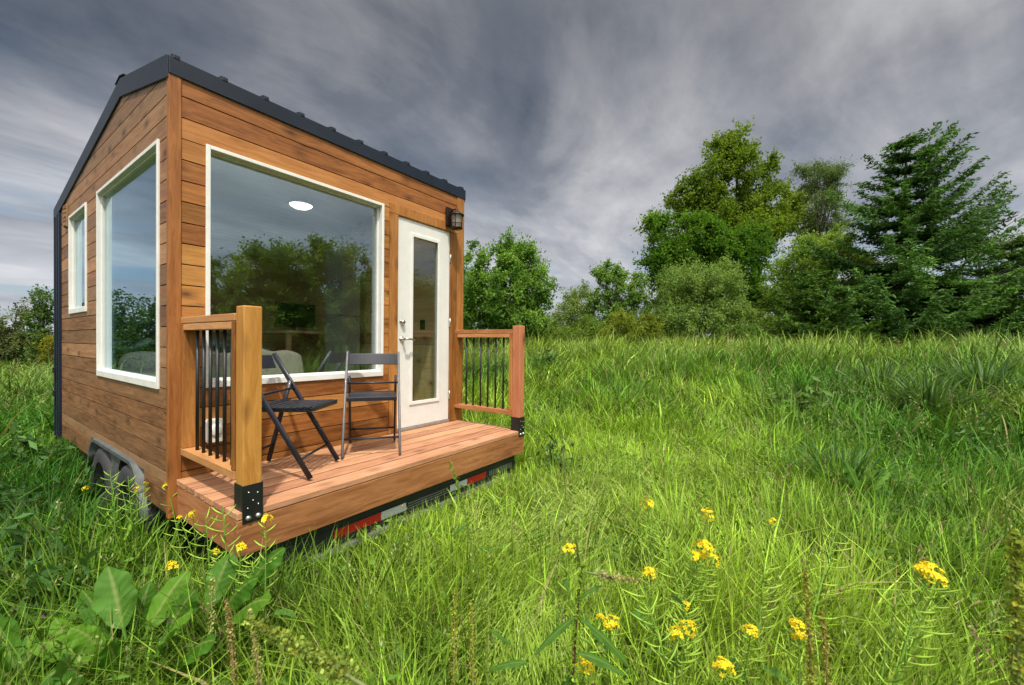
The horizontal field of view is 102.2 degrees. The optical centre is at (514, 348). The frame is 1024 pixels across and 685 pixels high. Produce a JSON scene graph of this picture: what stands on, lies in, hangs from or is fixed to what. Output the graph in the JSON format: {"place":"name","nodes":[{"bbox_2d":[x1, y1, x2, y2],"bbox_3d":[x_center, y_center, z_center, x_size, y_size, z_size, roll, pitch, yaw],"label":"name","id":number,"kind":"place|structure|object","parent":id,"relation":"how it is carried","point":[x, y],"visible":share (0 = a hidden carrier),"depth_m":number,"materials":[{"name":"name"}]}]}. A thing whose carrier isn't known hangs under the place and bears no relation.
{"place":"outdoors","nodes":[
{"label":"outdoors","id":0,"kind":"place"},
{"bbox_2d":[0,334,1023,684],"bbox_3d":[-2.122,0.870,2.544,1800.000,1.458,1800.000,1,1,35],"label":"ground","id":1,"kind":"structure","parent":0,"point":[201,548],"depth_m":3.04,"materials":[{"name":"green plant"}]},
{"bbox_2d":[0,299,53,365],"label":"hedge bush","id":2,"kind":"object","parent":1,"relation":"on","point":[12,341],"visible":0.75,"depth_m":14.81,"materials":[{"name":"green plant"}]},
{"bbox_2d":[16,284,53,366],"bbox_3d":[-17.067,-0.596,15.008,1.158,3.490,1.595,1,1,-10],"label":"slender tree","id":3,"kind":"object","parent":1,"relation":"on","point":[42,313],"visible":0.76,"depth_m":14.80,"materials":[{"name":"green plant"}]},
{"bbox_2d":[0,475,73,524],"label":"leafy weed","id":4,"kind":"object","parent":1,"relation":"on","point":[12,490],"visible":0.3,"depth_m":3.02,"materials":[{"name":"green plant"}]},
{"bbox_2d":[0,416,79,472],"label":"leafy weed","id":5,"kind":"object","parent":1,"relation":"on","point":[25,440],"visible":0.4,"depth_m":3.92,"materials":[{"name":"green plant"}]},
{"bbox_2d":[27,331,53,367],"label":"gorse bush","id":6,"kind":"object","parent":1,"relation":"on","point":[48,348],"visible":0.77,"depth_m":12.90,"materials":[{"name":"green plant"}]},
{"bbox_2d":[0,614,91,684],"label":"dock plant","id":7,"kind":"object","parent":1,"relation":"on","point":[14,623],"visible":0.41,"depth_m":1.56,"materials":[{"name":"green plant"}]},
{"bbox_2d":[0,506,97,616],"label":"leafy weed","id":8,"kind":"object","parent":1,"relation":"on","point":[20,541],"visible":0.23,"depth_m":2.21,"materials":[{"name":"green plant"}]},
{"bbox_2d":[0,546,113,634],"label":"leafy weed","id":9,"kind":"object","parent":1,"relation":"on","point":[82,562],"visible":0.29,"depth_m":1.99,"materials":[{"name":"green plant"}]},
{"bbox_2d":[0,484,153,569],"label":"sedge clump","id":10,"kind":"object","parent":1,"relation":"on","point":[49,510],"visible":0.12,"depth_m":2.73,"materials":[{"name":"green plant"}]},
{"bbox_2d":[94,471,125,548],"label":"mustard plant","id":11,"kind":"object","parent":1,"relation":"on","point":[113,501],"visible":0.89,"depth_m":2.58,"materials":[{"name":"green plant"}]},
{"bbox_2d":[29,566,215,684],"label":"dock plant","id":12,"kind":"object","parent":1,"relation":"on","point":[110,581],"visible":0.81,"depth_m":1.66,"materials":[{"name":"green plant"}]},
{"bbox_2d":[114,476,143,548],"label":"mustard plant","id":13,"kind":"object","parent":1,"relation":"on","point":[130,500],"visible":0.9,"depth_m":2.58,"materials":[{"name":"green plant"}]},
{"bbox_2d":[121,482,151,538],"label":"mustard plant","id":14,"kind":"object","parent":1,"relation":"on","point":[135,491],"visible":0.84,"depth_m":2.70,"materials":[{"name":"green plant"}]},
{"bbox_2d":[156,483,187,566],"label":"mustard plant","id":15,"kind":"object","parent":1,"relation":"on","point":[177,535],"visible":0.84,"depth_m":2.53,"materials":[{"name":"green plant"}]},
{"bbox_2d":[171,508,204,590],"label":"mustard plant","id":16,"kind":"object","parent":1,"relation":"on","point":[193,519],"visible":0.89,"depth_m":2.18,"materials":[{"name":"green plant"}]},
{"bbox_2d":[187,507,224,583],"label":"mustard plant","id":17,"kind":"object","parent":1,"relation":"on","point":[208,547],"visible":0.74,"depth_m":1.98,"materials":[{"name":"green plant"}]},
{"bbox_2d":[202,575,218,684],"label":"dock stalk","id":18,"kind":"object","parent":1,"relation":"on","point":[212,612],"visible":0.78,"depth_m":1.56,"materials":[{"name":"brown plant"}]},
{"bbox_2d":[204,505,247,599],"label":"mustard plant","id":19,"kind":"object","parent":1,"relation":"on","point":[224,518],"visible":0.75,"depth_m":1.89,"materials":[{"name":"green plant"}]},
{"bbox_2d":[208,541,253,628],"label":"mustard plant","id":20,"kind":"object","parent":1,"relation":"on","point":[243,546],"visible":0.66,"depth_m":1.85,"materials":[{"name":"green plant"}]},
{"bbox_2d":[223,598,239,684],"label":"dock stalk","id":21,"kind":"object","parent":1,"relation":"on","point":[230,641],"visible":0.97,"depth_m":1.49,"materials":[{"name":"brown plant"}]},
{"bbox_2d":[205,547,284,624],"bbox_3d":[-1.118,1.023,1.749,0.496,0.307,0.223,1,1,35],"label":"dock plant","id":22,"kind":"object","parent":1,"relation":"on","point":[223,578],"visible":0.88,"depth_m":1.77,"materials":[{"name":"green plant"}]},
{"bbox_2d":[246,607,264,684],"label":"dock stalk","id":23,"kind":"object","parent":1,"relation":"on","point":[256,656],"visible":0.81,"depth_m":1.29,"materials":[{"name":"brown plant"}]},
{"bbox_2d":[234,513,296,658],"bbox_3d":[-1.076,1.114,1.791,0.260,0.791,0.208,0,1,-23],"label":"mustard plant","id":24,"kind":"object","parent":1,"relation":"on","point":[279,611],"visible":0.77,"depth_m":1.77,"materials":[{"name":"green plant"}]},
{"bbox_2d":[241,661,329,684],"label":"leafy weed","id":25,"kind":"object","parent":1,"relation":"on","point":[283,680],"visible":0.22,"depth_m":1.54,"materials":[{"name":"green plant"}]},
{"bbox_2d":[52,53,524,574],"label":"tiny house","id":26,"kind":"structure","parent":1,"relation":"on","point":[186,234],"depth_m":3.29,"materials":[{"name":"brown wood"}]},
{"bbox_2d":[68,202,86,313],"bbox_3d":[-4.287,-0.854,4.097,0.798,1.013,0.074,1,1,35],"label":"window","id":27,"kind":"structure","parent":26,"relation":"in","point":[77,221],"depth_m":4.23,"materials":[{"name":"white paint"}]},
{"bbox_2d":[96,139,163,388],"bbox_3d":[-2.929,-0.546,3.139,1.664,1.594,0.074,1,1,35],"label":"window","id":28,"kind":"structure","parent":26,"relation":"in","point":[128,224],"depth_m":3.13,"materials":[{"name":"white paint"}]},
{"bbox_2d":[212,351,229,377],"bbox_3d":[-2.078,0.195,2.951,0.112,0.363,0.424,-7,-8,39],"label":"cushion","id":29,"kind":"object","parent":26,"relation":"on","point":[220,364],"visible":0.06,"depth_m":2.90,"materials":[{"name":"beige fabric"}]},
{"bbox_2d":[212,340,270,352],"bbox_3d":[-3.972,0.330,4.828,1.807,0.884,1.439,1,1,35],"label":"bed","id":30,"kind":"object","parent":26,"relation":"on","point":[228,347],"visible":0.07,"depth_m":4.51,"materials":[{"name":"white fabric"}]},
{"bbox_2d":[262,349,303,374],"bbox_3d":[-1.863,0.183,3.239,0.112,0.363,0.424,-8,-4,29],"label":"cushion","id":31,"kind":"object","parent":26,"relation":"on","point":[292,362],"visible":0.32,"depth_m":3.27,"materials":[{"name":"beige fabric"}]},
{"bbox_2d":[262,330,324,350],"bbox_3d":[-3.116,0.267,5.845,1.150,1.004,0.750,1,1,35],"label":"desk","id":32,"kind":"object","parent":26,"relation":"on","point":[288,333],"visible":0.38,"depth_m":5.38,"materials":[{"name":"brown wood"}]},
{"bbox_2d":[275,302,314,330],"bbox_3d":[-3.109,-0.433,5.879,0.180,0.394,0.560,1,1,35],"label":"television","id":33,"kind":"object","parent":32,"relation":"on","point":[293,315],"visible":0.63,"depth_m":5.85,"materials":[{"name":"black glass"}]},
{"bbox_2d":[204,144,384,387],"bbox_3d":[-1.633,-0.532,3.262,0.097,1.578,1.379,1,1,35],"label":"window","id":34,"kind":"structure","parent":26,"relation":"in","point":[213,151],"depth_m":3.27,"materials":[{"name":"white paint"}]},
{"bbox_2d":[262,352,339,479],"bbox_3d":[-1.509,0.424,2.759,0.527,0.782,0.430,1,1,-1],"label":"folding chair","id":35,"kind":"object","parent":26,"relation":"on","point":[286,404],"visible":0.71,"depth_m":2.81,"materials":[{"name":"grey paint"}]},
{"bbox_2d":[288,199,313,209],"bbox_3d":[-2.537,-1.695,4.920,0.274,0.071,0.274,1,1,35],"label":"ceiling lamp","id":36,"kind":"object","parent":26,"relation":"attached to","point":[300,204],"visible":1,"depth_m":4.85,"materials":[{"name":"white plastic"}]},
{"bbox_2d":[325,245,360,371],"bbox_3d":[-2.285,-0.268,5.507,0.400,2.098,0.260,1,1,35],"label":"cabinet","id":37,"kind":"object","parent":26,"relation":"on","point":[342,299],"visible":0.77,"depth_m":5.39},
{"bbox_2d":[341,351,400,458],"bbox_3d":[-1.137,0.421,3.320,0.430,0.782,0.527,0,1,-18],"label":"folding chair","id":38,"kind":"object","parent":26,"relation":"on","point":[366,359],"visible":1,"depth_m":3.38,"materials":[{"name":"grey paint"}]},
{"bbox_2d":[397,217,450,428],"bbox_3d":[-0.897,-0.239,4.224,0.124,2.030,0.706,1,1,35],"label":"door","id":39,"kind":"structure","parent":26,"relation":"in","point":[418,412],"depth_m":4.18,"materials":[{"name":"paint"}]},
{"bbox_2d":[240,616,366,684],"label":"dock stalk","id":40,"kind":"object","parent":1,"relation":"on","point":[282,639],"visible":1,"depth_m":0.79,"materials":[{"name":"green plant"}]},
{"bbox_2d":[246,561,408,679],"bbox_3d":[-0.856,1.326,1.883,1.009,0.390,0.982,1,1,35],"label":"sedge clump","id":41,"kind":"object","parent":1,"relation":"on","point":[328,602],"visible":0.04,"depth_m":2.08,"materials":[{"name":"green plant"}]},
{"bbox_2d":[447,589,459,684],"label":"dock stalk","id":42,"kind":"object","parent":1,"relation":"on","point":[455,639],"visible":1,"depth_m":1.42,"materials":[{"name":"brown plant"}]},
{"bbox_2d":[466,599,478,684],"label":"dock stalk","id":43,"kind":"object","parent":1,"relation":"on","point":[472,667],"visible":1,"depth_m":1.39,"materials":[{"name":"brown plant"}]},
{"bbox_2d":[449,461,496,585],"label":"dock stalk","id":44,"kind":"object","parent":1,"relation":"on","point":[462,507],"visible":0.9,"depth_m":2.27,"materials":[{"name":"green plant"}]},
{"bbox_2d":[482,503,527,684],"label":"dock stalk","id":45,"kind":"object","parent":1,"relation":"on","point":[513,663],"visible":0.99,"depth_m":1.52,"materials":[{"name":"green plant"}]},
{"bbox_2d":[493,468,516,526],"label":"mustard plant","id":46,"kind":"object","parent":1,"relation":"on","point":[503,493],"visible":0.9,"depth_m":2.88,"materials":[{"name":"green plant"}]},
{"bbox_2d":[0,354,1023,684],"bbox_3d":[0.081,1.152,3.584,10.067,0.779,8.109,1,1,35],"label":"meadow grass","id":47,"kind":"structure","parent":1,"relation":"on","point":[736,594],"depth_m":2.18,"materials":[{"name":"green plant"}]},
{"bbox_2d":[839,462,892,499],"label":"dock plant","id":48,"kind":"object","parent":47,"relation":"on","point":[848,468],"visible":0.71,"depth_m":3.58,"materials":[{"name":"green plant"}]},
{"bbox_2d":[0,319,1023,505],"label":"tall grass","id":49,"kind":"structure","parent":1,"relation":"on","point":[23,380],"depth_m":7.89,"materials":[{"name":"green plant"}]},
{"bbox_2d":[0,331,1023,684],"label":"coarse grass","id":50,"kind":"structure","parent":1,"relation":"on","point":[476,401],"depth_m":3.22,"materials":[{"name":"green plant"}]},
{"bbox_2d":[2,331,1021,684],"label":"ripe grass","id":51,"kind":"structure","parent":1,"relation":"on","point":[974,633],"depth_m":2.99,"materials":[{"name":"green plant"}]},
{"bbox_2d":[463,225,563,344],"bbox_3d":[-0.461,-2.296,16.956,4.458,5.138,3.847,1,1,35],"label":"leafy tree","id":52,"kind":"object","parent":1,"relation":"on","point":[497,301],"visible":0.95,"depth_m":16.28,"materials":[{"name":"green plant"}]},
{"bbox_2d":[39,450,988,684],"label":"vetch flowers","id":53,"kind":"object","parent":1,"relation":"on","point":[105,558],"visible":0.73,"depth_m":2.05,"materials":[{"name":"yellow plant"}]},
{"bbox_2d":[535,345,560,371],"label":"leafy weed","id":54,"kind":"object","parent":1,"relation":"on","point":[549,357],"visible":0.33,"depth_m":10.91,"materials":[{"name":"green plant"}]},
{"bbox_2d":[525,317,581,345],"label":"bush","id":55,"kind":"object","parent":1,"relation":"on","point":[545,333],"visible":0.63,"depth_m":16.52,"materials":[{"name":"green plant"}]},
{"bbox_2d":[526,433,583,475],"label":"leafy weed","id":56,"kind":"object","parent":1,"relation":"on","point":[551,446],"visible":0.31,"depth_m":4.19,"materials":[{"name":"green plant"}]},
{"bbox_2d":[547,428,569,520],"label":"dock stalk","id":57,"kind":"object","parent":1,"relation":"on","point":[564,469],"visible":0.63,"depth_m":3.18,"materials":[{"name":"green plant"}]},
{"bbox_2d":[548,279,596,329],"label":"willow bush","id":58,"kind":"object","parent":1,"relation":"on","point":[575,304],"visible":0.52,"depth_m":18.59,"materials":[{"name":"green plant"}]},
{"bbox_2d":[557,543,587,620],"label":"mustard plant","id":59,"kind":"object","parent":1,"relation":"on","point":[566,581],"visible":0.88,"depth_m":1.90,"materials":[{"name":"green plant"}]},
{"bbox_2d":[535,564,629,684],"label":"dock stalk","id":60,"kind":"object","parent":1,"relation":"on","point":[598,661],"visible":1,"depth_m":1.26,"materials":[{"name":"green plant"}]},
{"bbox_2d":[585,569,641,582],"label":"dock stalk","id":61,"kind":"object","parent":60,"relation":"attached to","point":[605,575],"visible":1,"depth_m":1.25,"materials":[{"name":"brown plant"}]},
{"bbox_2d":[562,657,602,684],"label":"mustard plant","id":62,"kind":"object","parent":1,"relation":"on","point":[584,663],"visible":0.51,"depth_m":1.30,"materials":[{"name":"yellow plant"}]},
{"bbox_2d":[557,312,619,344],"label":"bush","id":63,"kind":"object","parent":1,"relation":"on","point":[591,326],"visible":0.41,"depth_m":17.12,"materials":[{"name":"green plant"}]},
{"bbox_2d":[598,441,614,501],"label":"mustard plant","id":64,"kind":"object","parent":1,"relation":"on","point":[607,464],"visible":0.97,"depth_m":3.38,"materials":[{"name":"green plant"}]},
{"bbox_2d":[586,605,642,683],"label":"mustard plant","id":65,"kind":"object","parent":1,"relation":"on","point":[608,628],"visible":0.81,"depth_m":1.52,"materials":[{"name":"yellow plant"}]},
{"bbox_2d":[574,257,657,328],"bbox_3d":[4.437,-1.909,18.018,3.554,4.414,1.954,1,1,-10],"label":"sapling","id":66,"kind":"object","parent":1,"relation":"on","point":[614,276],"visible":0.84,"depth_m":17.77,"materials":[{"name":"green plant"}]},
{"bbox_2d":[595,304,666,344],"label":"yellow bush","id":67,"kind":"object","parent":1,"relation":"on","point":[625,323],"visible":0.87,"depth_m":14.69,"materials":[{"name":"green plant"}]},
{"bbox_2d":[342,418,957,684],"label":"lodged grass","id":68,"kind":"structure","parent":1,"relation":"on","point":[500,645],"depth_m":2.10,"materials":[{"name":"green plant"}]},
{"bbox_2d":[639,496,661,597],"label":"mustard plant","id":69,"kind":"object","parent":1,"relation":"on","point":[648,503],"visible":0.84,"depth_m":2.19,"materials":[{"name":"green plant"}]},
{"bbox_2d":[631,566,672,684],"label":"mustard plant","id":70,"kind":"object","parent":1,"relation":"on","point":[636,613],"visible":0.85,"depth_m":1.64,"materials":[{"name":"green plant"}]},
{"bbox_2d":[623,578,691,684],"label":"mustard plant","id":71,"kind":"object","parent":1,"relation":"on","point":[673,651],"visible":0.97,"depth_m":1.35,"materials":[{"name":"green plant"}]},
{"bbox_2d":[646,520,708,683],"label":"mustard plant","id":72,"kind":"object","parent":1,"relation":"on","point":[679,578],"visible":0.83,"depth_m":1.60,"materials":[{"name":"green plant"}]},
{"bbox_2d":[658,600,703,684],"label":"mustard plant","id":73,"kind":"object","parent":1,"relation":"on","point":[680,661],"visible":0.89,"depth_m":1.42,"materials":[{"name":"green plant"}]},
{"bbox_2d":[670,430,694,484],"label":"mustard plant","id":74,"kind":"object","parent":1,"relation":"on","point":[679,456],"visible":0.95,"depth_m":3.56,"materials":[{"name":"green plant"}]},
{"bbox_2d":[659,539,722,677],"bbox_3d":[0.711,1.132,1.651,0.219,0.789,0.247,1,1,35],"label":"mustard plant","id":75,"kind":"object","parent":1,"relation":"on","point":[696,555],"visible":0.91,"depth_m":1.62,"materials":[{"name":"green plant"}]},
{"bbox_2d":[639,249,765,343],"bbox_3d":[7.332,-1.685,16.366,4.388,4.240,4.124,1,1,35],"label":"willow bush","id":76,"kind":"object","parent":1,"relation":"on","point":[689,290],"visible":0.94,"depth_m":15.95,"materials":[{"name":"green plant"}]},
{"bbox_2d":[629,207,789,320],"bbox_3d":[10.386,-3.636,22.070,8.160,8.060,4.738,1,1,3],"label":"broadleaf tree","id":77,"kind":"object","parent":1,"relation":"on","point":[711,237],"visible":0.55,"depth_m":21.04,"materials":[{"name":"green plant"}]},
{"bbox_2d":[695,504,723,575],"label":"mustard plant","id":78,"kind":"object","parent":1,"relation":"on","point":[709,519],"visible":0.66,"depth_m":2.00,"materials":[{"name":"green plant"}]},
{"bbox_2d":[630,115,818,257],"bbox_3d":[14.085,-7.256,26.727,11.105,15.134,6.761,0,1,-22],"label":"tall tree","id":79,"kind":"object","parent":1,"relation":"on","point":[729,158],"visible":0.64,"depth_m":26.02,"materials":[{"name":"green plant"}]},
{"bbox_2d":[707,656,743,684],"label":"mustard plant","id":80,"kind":"object","parent":1,"relation":"on","point":[724,663],"visible":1,"depth_m":1.30,"materials":[{"name":"yellow plant"}]},
{"bbox_2d":[726,303,770,339],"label":"bush","id":81,"kind":"object","parent":1,"relation":"on","point":[756,316],"visible":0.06,"depth_m":17.78,"materials":[{"name":"green plant"}]},
{"bbox_2d":[728,622,770,684],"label":"mustard plant","id":82,"kind":"object","parent":1,"relation":"on","point":[750,631],"visible":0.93,"depth_m":1.41,"materials":[{"name":"green plant"}]},
{"bbox_2d":[740,559,782,675],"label":"mustard plant","id":83,"kind":"object","parent":1,"relation":"on","point":[766,591],"visible":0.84,"depth_m":1.71,"materials":[{"name":"green plant"}]},
{"bbox_2d":[755,517,781,557],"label":"mustard plant","id":84,"kind":"object","parent":1,"relation":"on","point":[770,521],"visible":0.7,"depth_m":2.33,"materials":[{"name":"green plant"}]},
{"bbox_2d":[738,311,802,344],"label":"bush","id":85,"kind":"object","parent":1,"relation":"on","point":[766,323],"visible":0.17,"depth_m":16.70,"materials":[{"name":"green plant"}]},
{"bbox_2d":[756,617,820,684],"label":"mustard plant","id":86,"kind":"object","parent":1,"relation":"on","point":[774,671],"visible":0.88,"depth_m":1.35,"materials":[{"name":"green plant"}]},
{"bbox_2d":[763,376,834,416],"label":"leafy weed","id":87,"kind":"object","parent":1,"relation":"on","point":[805,398],"visible":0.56,"depth_m":6.34,"materials":[{"name":"green plant"}]},
{"bbox_2d":[800,566,818,684],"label":"dock stalk","id":88,"kind":"object","parent":1,"relation":"on","point":[809,632],"visible":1,"depth_m":1.22,"materials":[{"name":"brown plant"}]},
{"bbox_2d":[742,268,888,347],"bbox_3d":[10.496,-1.008,14.585,4.684,3.607,4.384,1,1,5],"label":"bush","id":89,"kind":"object","parent":1,"relation":"on","point":[818,324],"visible":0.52,"depth_m":14.13,"materials":[{"name":"green plant"}]},
{"bbox_2d":[750,222,886,327],"bbox_3d":[14.066,-2.698,18.964,5.935,6.388,3.830,1,1,0],"label":"willow tree","id":90,"kind":"object","parent":1,"relation":"on","point":[799,258],"visible":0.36,"depth_m":18.51,"materials":[{"name":"green plant"}]},
{"bbox_2d":[787,517,853,681],"bbox_3d":[1.164,1.140,1.627,0.865,0.770,0.154,0,1,-40],"label":"mustard plant","id":91,"kind":"object","parent":1,"relation":"on","point":[817,603],"visible":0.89,"depth_m":1.72,"materials":[{"name":"green plant"}]},
{"bbox_2d":[785,156,861,260],"bbox_3d":[22.031,-6.845,29.863,5.377,14.422,4.278,1,1,25],"label":"pine tree","id":92,"kind":"object","parent":1,"relation":"on","point":[829,176],"visible":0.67,"depth_m":29.53,"materials":[{"name":"green plant"}]},
{"bbox_2d":[818,609,834,684],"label":"dock stalk","id":93,"kind":"object","parent":1,"relation":"on","point":[825,646],"visible":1,"depth_m":1.21,"materials":[{"name":"brown plant"}]},
{"bbox_2d":[745,428,980,496],"bbox_3d":[3.172,1.160,4.006,1.815,0.795,1.526,1,1,35],"label":"sedge clump","id":94,"kind":"object","parent":1,"relation":"on","point":[856,460],"visible":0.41,"depth_m":3.97,"materials":[{"name":"green plant"}]},
{"bbox_2d":[820,355,940,402],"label":"sedge clump","id":95,"kind":"object","parent":1,"relation":"on","point":[881,377],"visible":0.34,"depth_m":7.14,"materials":[{"name":"green plant"}]},
{"bbox_2d":[748,120,1023,349],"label":"fir tree","id":96,"kind":"object","parent":1,"relation":"on","point":[897,293],"visible":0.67,"depth_m":14.86,"materials":[{"name":"green plant"}]},
{"bbox_2d":[859,587,928,684],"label":"mustard plant","id":97,"kind":"object","parent":1,"relation":"on","point":[885,650],"visible":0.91,"depth_m":1.26,"materials":[{"name":"green plant"}]},
{"bbox_2d":[863,556,962,684],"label":"mustard plant","id":98,"kind":"object","parent":1,"relation":"on","point":[926,569],"visible":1,"depth_m":1.23,"materials":[{"name":"green plant"}]},
{"bbox_2d":[847,365,1022,425],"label":"sedge clump","id":99,"kind":"object","parent":1,"relation":"on","point":[928,394],"visible":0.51,"depth_m":6.04,"materials":[{"name":"green plant"}]},
{"bbox_2d":[876,325,1023,465],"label":"back grass","id":100,"kind":"structure","parent":1,"relation":"on","point":[1009,335],"depth_m":7.99,"materials":[{"name":"green plant"}]},
{"bbox_2d":[891,235,1023,344],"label":"spruce tree","id":101,"kind":"object","parent":1,"relation":"on","point":[994,267],"visible":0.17,"depth_m":14.65,"materials":[{"name":"green plant"}]},
{"bbox_2d":[925,411,1009,456],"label":"leafy weed","id":102,"kind":"object","parent":1,"relation":"on","point":[972,434],"visible":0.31,"depth_m":4.98,"materials":[{"name":"green plant"}]},
{"bbox_2d":[915,350,1023,409],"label":"sedge clump","id":103,"kind":"object","parent":1,"relation":"on","point":[1004,370],"visible":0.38,"depth_m":6.47,"materials":[{"name":"green plant"}]},
{"bbox_2d":[963,223,1023,278],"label":"young tree","id":104,"kind":"object","parent":1,"relation":"on","point":[1000,243],"visible":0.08,"depth_m":20.61,"materials":[{"name":"green plant"}]},
{"bbox_2d":[996,529,1023,684],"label":"dock stalk","id":105,"kind":"object","parent":1,"relation":"on","point":[1015,567],"visible":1,"depth_m":0.70,"materials":[{"name":"green plant"}]},
{"bbox_2d":[0,0,1023,336],"label":"sky","id":106,"kind":"structure","parent":0,"point":[562,123],"materials":[{"name":"grey"}]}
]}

